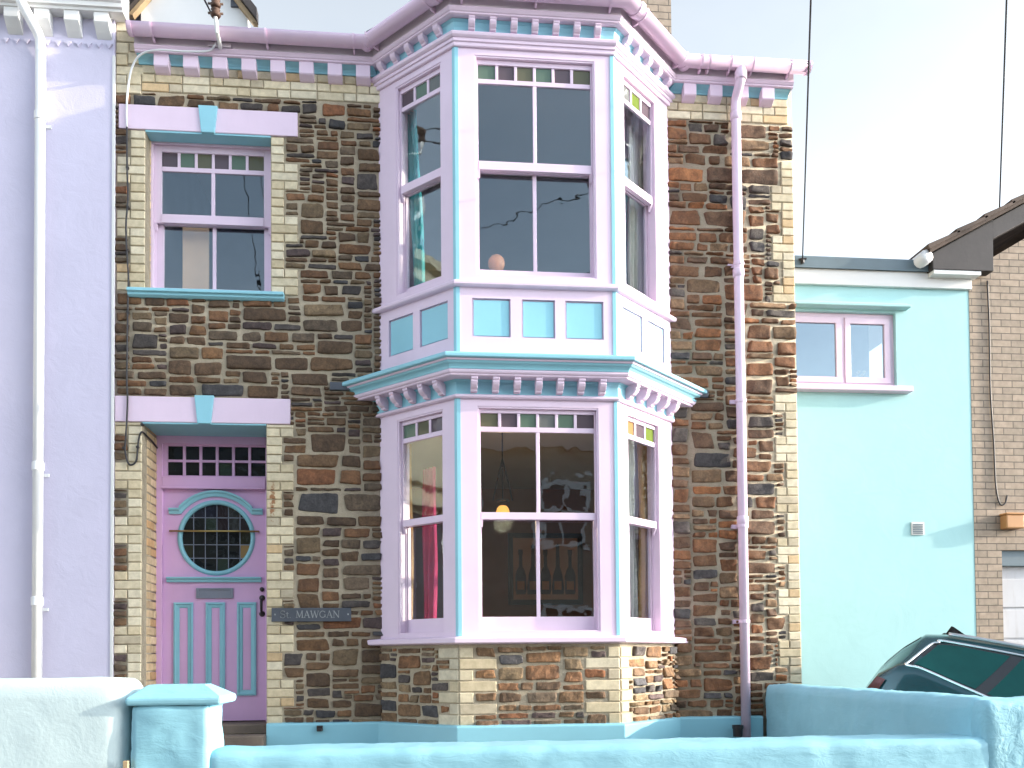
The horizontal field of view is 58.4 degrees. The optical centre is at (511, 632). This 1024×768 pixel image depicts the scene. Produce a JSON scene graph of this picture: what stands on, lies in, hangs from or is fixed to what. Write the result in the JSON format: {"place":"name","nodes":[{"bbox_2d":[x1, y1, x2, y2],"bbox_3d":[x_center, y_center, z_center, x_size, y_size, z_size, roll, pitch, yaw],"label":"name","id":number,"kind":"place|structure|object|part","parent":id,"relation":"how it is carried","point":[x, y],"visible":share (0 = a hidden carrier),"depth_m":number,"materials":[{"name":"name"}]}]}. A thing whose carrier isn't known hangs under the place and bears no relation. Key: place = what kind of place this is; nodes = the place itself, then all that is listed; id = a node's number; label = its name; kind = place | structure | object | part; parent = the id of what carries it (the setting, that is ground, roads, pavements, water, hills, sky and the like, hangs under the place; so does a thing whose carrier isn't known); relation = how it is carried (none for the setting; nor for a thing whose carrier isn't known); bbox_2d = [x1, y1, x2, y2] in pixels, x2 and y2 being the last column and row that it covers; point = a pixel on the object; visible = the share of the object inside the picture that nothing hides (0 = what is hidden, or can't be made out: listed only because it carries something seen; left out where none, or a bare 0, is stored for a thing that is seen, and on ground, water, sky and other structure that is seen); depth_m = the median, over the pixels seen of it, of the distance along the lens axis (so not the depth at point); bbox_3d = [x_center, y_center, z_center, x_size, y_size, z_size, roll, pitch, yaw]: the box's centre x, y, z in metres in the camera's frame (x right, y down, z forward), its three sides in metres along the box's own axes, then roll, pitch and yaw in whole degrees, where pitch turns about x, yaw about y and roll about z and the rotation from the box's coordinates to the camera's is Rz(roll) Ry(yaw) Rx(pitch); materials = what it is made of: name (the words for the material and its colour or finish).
{"place":"outdoors","nodes":[
{"label":"outdoors","id":0,"kind":"place"},
{"bbox_2d":[249,0,1023,377],"label":"sky","id":1,"kind":"structure","parent":0,"point":[905,100],"materials":[{"name":"white"}]},
{"label":"road","id":2,"kind":"structure","parent":0,"visible":0},
{"bbox_2d":[0,677,142,767],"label":"white wall","id":3,"kind":"structure","parent":2,"relation":"on","point":[77,722],"depth_m":4.46,"materials":[{"name":"paint"}]},
{"bbox_2d":[125,683,235,767],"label":"gate pillar","id":4,"kind":"structure","parent":2,"relation":"on","point":[176,725],"depth_m":4.49,"materials":[{"name":"blue paint"}]},
{"bbox_2d":[210,733,988,767],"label":"garden wall","id":5,"kind":"structure","parent":2,"relation":"on","point":[944,750],"depth_m":4.76,"materials":[{"name":"blue paint"}]},
{"bbox_2d":[765,683,1003,736],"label":"side wall","id":6,"kind":"structure","parent":2,"relation":"on","point":[792,710],"depth_m":6.26,"materials":[{"name":"blue paint"}]},
{"bbox_2d":[794,255,975,687],"bbox_3d":[3.541,-0.328,11.773,2.660,7.450,4.105,0,-2,-6],"label":"aqua annex","id":7,"kind":"object","parent":2,"relation":"on","point":[886,521],"visible":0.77,"depth_m":9.91,"materials":[{"name":"blue paint"}]},
{"bbox_2d":[795,312,893,384],"bbox_3d":[3.537,-3.064,9.968,1.288,0.815,0.075,0,-2,-6],"label":"casement window","id":8,"kind":"structure","parent":7,"relation":"in","point":[842,322],"depth_m":9.95,"materials":[{"name":"purple paint"}]},
{"bbox_2d":[855,370,865,376],"bbox_3d":[3.831,-2.797,10.058,0.133,0.182,0.083,0,-2,-6],"label":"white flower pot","id":9,"kind":"object","parent":7,"relation":"in","point":[858,372],"visible":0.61,"depth_m":10.05,"materials":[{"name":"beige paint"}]},
{"bbox_3d":[3.107,-3.974,9.789,0.083,0.072,0.040,0,-2,-6],"label":"wire hook","id":10,"kind":"object","parent":7,"relation":"attached to","visible":0},
{"bbox_2d":[802,0,811,257],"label":"overhead wire","id":11,"kind":"object","parent":10,"relation":"attached to","point":[810,10],"visible":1,"depth_m":7.39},
{"bbox_2d":[868,194,1023,644],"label":"brick house","id":12,"kind":"structure","parent":2,"relation":"on","point":[984,248],"depth_m":10.04,"materials":[{"name":"brown brick"}]},
{"bbox_2d":[986,281,1007,505],"bbox_3d":[5.325,-2.625,10.045,0.186,2.488,0.022,0,-2,-6],"label":"house cable","id":13,"kind":"object","parent":12,"relation":"attached to","point":[1000,504],"visible":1,"depth_m":10.03,"materials":[{"name":"plastic"}]},
{"bbox_2d":[999,0,1007,206],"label":"overhead wire","id":14,"kind":"object","parent":12,"relation":"on","point":[1006,4],"visible":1,"depth_m":8.39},
{"bbox_2d":[999,512,1023,529],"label":"brown wall box","id":15,"kind":"object","parent":12,"relation":"attached to","point":[1012,520],"visible":1,"depth_m":9.91,"materials":[{"name":"plastic"}]},
{"bbox_2d":[1002,567,1023,644],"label":"garage door","id":16,"kind":"structure","parent":12,"relation":"in","point":[1012,577],"depth_m":10.12,"materials":[{"name":"paint"}]},
{"bbox_2d":[971,696,1023,767],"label":"end pier","id":17,"kind":"structure","parent":2,"relation":"on","point":[997,725],"depth_m":4.92,"materials":[{"name":"blue paint"}]},
{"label":"garden ground","id":18,"kind":"structure","parent":0,"visible":0},
{"bbox_2d":[0,0,140,677],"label":"lavender house","id":19,"kind":"structure","parent":18,"relation":"on","point":[57,234],"depth_m":7.54,"materials":[{"name":"lavender paint"},{"name":"white paint"},{"name":"slate"}]},
{"bbox_2d":[113,0,812,745],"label":"stone house","id":20,"kind":"structure","parent":18,"relation":"on","point":[309,364],"depth_m":7.78,"materials":[{"name":"stone"},{"name":"cream brick"},{"name":"lilac paint"}]},
{"bbox_2d":[122,127,157,465],"bbox_3d":[-3.172,-2.797,7.822,0.175,2.846,0.426,0,-2,-6],"label":"cable","id":21,"kind":"object","parent":20,"relation":"attached to","point":[128,313],"depth_m":7.61,"materials":[{"name":"black metal"}]},
{"bbox_2d":[126,41,216,126],"bbox_3d":[-2.849,-4.581,7.627,0.772,0.705,0.071,-1,-2,2],"label":"telephone lead","id":22,"kind":"object","parent":20,"relation":"attached to","point":[168,50],"visible":1,"depth_m":7.64,"materials":[{"name":"white plastic"}]},
{"bbox_2d":[182,227,208,288],"bbox_3d":[-2.782,-3.011,8.058,0.226,1.290,0.025,0,-2,-6],"label":"folding screen","id":23,"kind":"object","parent":20,"relation":"attached to","point":[195,258],"depth_m":8.05,"materials":[{"name":"pink paint"}]},
{"bbox_2d":[150,141,270,290],"bbox_3d":[-2.582,-3.540,7.926,1.024,1.339,0.119,0,-2,-6],"label":"sash window","id":24,"kind":"structure","parent":20,"relation":"in","point":[169,157],"depth_m":7.91,"materials":[{"name":"purple paint"}]},
{"bbox_2d":[163,489,265,720],"bbox_3d":[-2.619,-0.241,8.070,0.887,2.040,0.116,0,-2,-6],"label":"front door","id":25,"kind":"structure","parent":20,"relation":"in","point":[214,541],"depth_m":8.08,"materials":[{"name":"paint"}]},
{"bbox_2d":[208,0,231,49],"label":"wire bracket","id":26,"kind":"object","parent":20,"relation":"attached to","point":[215,13],"visible":1,"depth_m":7.49,"materials":[{"name":"white metal"}]},
{"bbox_2d":[271,608,350,621],"bbox_3d":[-1.682,-0.148,7.683,0.657,0.115,0.024,0,-2,-6],"label":"name plaque","id":27,"kind":"object","parent":20,"relation":"attached to","point":[309,614],"visible":1,"depth_m":7.67,"materials":[{"name":"stone"}]},
{"bbox_2d":[317,725,322,731],"bbox_3d":[-1.602,0.800,7.620,0.050,0.045,0.070,0,-2,-6],"label":"cable box","id":28,"kind":"object","parent":20,"relation":"attached to","point":[320,728],"visible":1,"depth_m":7.62,"materials":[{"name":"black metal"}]},
{"bbox_2d":[409,444,413,618],"bbox_3d":[-0.895,-0.789,7.808,0.131,1.620,0.053,-2,-2,41],"label":"curtain","id":29,"kind":"object","parent":20,"relation":"hanging from","point":[411,513],"visible":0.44,"depth_m":7.77,"materials":[{"name":"fabric"}]},
{"bbox_2d":[408,110,424,285],"bbox_3d":[-0.825,-3.660,7.848,0.241,1.640,0.068,-2,-2,41],"label":"curtain","id":30,"kind":"object","parent":20,"relation":"hanging from","point":[416,218],"visible":0.88,"depth_m":7.83,"materials":[{"name":"teal fabric"}]},
{"bbox_2d":[396,63,441,295],"bbox_3d":[-0.735,-3.737,7.634,0.533,1.798,0.119,-2,-2,39],"label":"sash window","id":31,"kind":"structure","parent":20,"relation":"in","point":[425,86],"depth_m":7.75,"materials":[{"name":"pink paint"}]},
{"bbox_2d":[398,410,443,633],"bbox_3d":[-0.711,-0.888,7.552,0.533,1.808,0.119,-2,-2,39],"label":"sash window","id":32,"kind":"structure","parent":20,"relation":"in","point":[428,425],"depth_m":7.67,"materials":[{"name":"pink paint"}]},
{"bbox_2d":[422,467,437,618],"bbox_3d":[-0.711,-0.702,7.935,0.161,1.450,0.082,-2,-2,42],"label":"curtain","id":33,"kind":"object","parent":20,"relation":"hanging from","point":[430,553],"visible":0.87,"depth_m":7.92,"materials":[{"name":"fabric"}]},
{"bbox_2d":[488,254,504,269],"bbox_3d":[-0.128,-3.027,7.539,0.140,0.164,0.140,0,-2,-6],"label":"round ornament","id":34,"kind":"object","parent":20,"relation":"on","point":[496,261],"visible":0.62,"depth_m":7.49,"materials":[{"name":"pink glass"}]},
{"bbox_2d":[492,433,512,511],"bbox_3d":[-0.088,-1.508,8.529,0.158,0.895,0.124,-1,-2,31],"label":"pendant lamp","id":35,"kind":"object","parent":20,"relation":"hanging from","point":[502,508],"visible":0.8,"depth_m":8.52,"materials":[{"name":"black metal"}]},
{"bbox_2d":[474,55,596,278],"bbox_3d":[0.185,-3.750,7.447,0.985,1.798,0.119,0,-2,-6],"label":"sash window","id":36,"kind":"structure","parent":20,"relation":"in","point":[532,73],"depth_m":7.44,"materials":[{"name":"purple paint"}]},
{"bbox_2d":[477,406,600,631],"bbox_3d":[0.210,-0.901,7.365,0.985,1.808,0.119,0,-2,-6],"label":"sash window","id":37,"kind":"structure","parent":20,"relation":"in","point":[537,420],"depth_m":7.36,"materials":[{"name":"purple paint"}]},
{"bbox_2d":[508,533,582,604],"bbox_3d":[0.432,-0.821,11.847,0.965,0.920,0.055,0,-2,-6],"label":"framed picture","id":38,"kind":"object","parent":20,"relation":"attached to","point":[561,570],"visible":0.96,"depth_m":11.84,"materials":[{"name":"paper"}]},
{"bbox_2d":[624,157,627,284],"bbox_3d":[0.974,-3.519,8.047,0.064,1.340,0.121,-2,-2,42],"label":"curtain","id":39,"kind":"object","parent":20,"relation":"hanging from","point":[626,176],"visible":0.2,"depth_m":8.08,"materials":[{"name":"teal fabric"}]},
{"bbox_2d":[628,443,638,617],"bbox_3d":[1.034,-0.816,7.952,0.068,1.650,0.221,-2,-2,41],"label":"curtain","id":40,"kind":"object","parent":20,"relation":"hanging from","point":[633,484],"visible":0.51,"depth_m":7.96,"materials":[{"name":"grey fabric"}]},
{"bbox_2d":[626,110,643,293],"bbox_3d":[1.109,-3.719,8.109,0.067,1.740,0.261,-2,-2,41],"label":"curtain","id":41,"kind":"object","parent":20,"relation":"hanging from","point":[635,215],"visible":0.77,"depth_m":8.06,"materials":[{"name":"fabric"}]},
{"bbox_2d":[623,73,657,303],"bbox_3d":[1.046,-3.747,7.813,0.119,1.798,0.533,-2,-2,39],"label":"sash window","id":42,"kind":"structure","parent":20,"relation":"in","point":[636,100],"depth_m":7.98,"materials":[{"name":"pink paint"}]},
{"bbox_2d":[637,444,647,617],"bbox_3d":[1.169,-0.816,8.022,0.073,1.650,0.181,-2,-2,42],"label":"curtain","id":43,"kind":"object","parent":20,"relation":"hanging from","point":[643,546],"visible":0.62,"depth_m":7.97,"materials":[{"name":"fabric"}]},
{"bbox_2d":[627,413,661,632],"bbox_3d":[1.070,-0.898,7.731,0.119,1.808,0.533,-2,-2,39],"label":"sash window","id":44,"kind":"structure","parent":20,"relation":"in","point":[642,431],"depth_m":7.90,"materials":[{"name":"purple paint"}]},
{"bbox_2d":[732,725,742,736],"bbox_3d":[1.948,0.850,7.900,0.096,0.100,0.094,0,-2,-6],"label":"drain shoe","id":45,"kind":"object","parent":18,"relation":"on","point":[737,730],"visible":1,"depth_m":7.87,"materials":[{"name":"black metal"}]},
{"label":"driveway","id":46,"kind":"structure","parent":0,"visible":0},
{"bbox_2d":[866,626,1023,696],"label":"estate car","id":47,"kind":"object","parent":46,"relation":"on","point":[953,660],"visible":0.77,"depth_m":7.50,"materials":[{"name":"teal paint"}]},
{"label":"quarter window","id":48,"kind":"part","parent":47,"relation":"part of","materials":[{"name":"teal glass"}]},
{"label":"side window","id":49,"kind":"part","parent":47,"relation":"part of","materials":[{"name":"teal glass"}]},
{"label":"pavement","id":50,"kind":"structure","parent":0,"visible":0},
{"bbox_2d":[123,761,128,767],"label":"wooden post","id":51,"kind":"object","parent":50,"relation":"on","point":[125,764],"visible":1,"depth_m":4.43,"materials":[{"name":"beige wood"}]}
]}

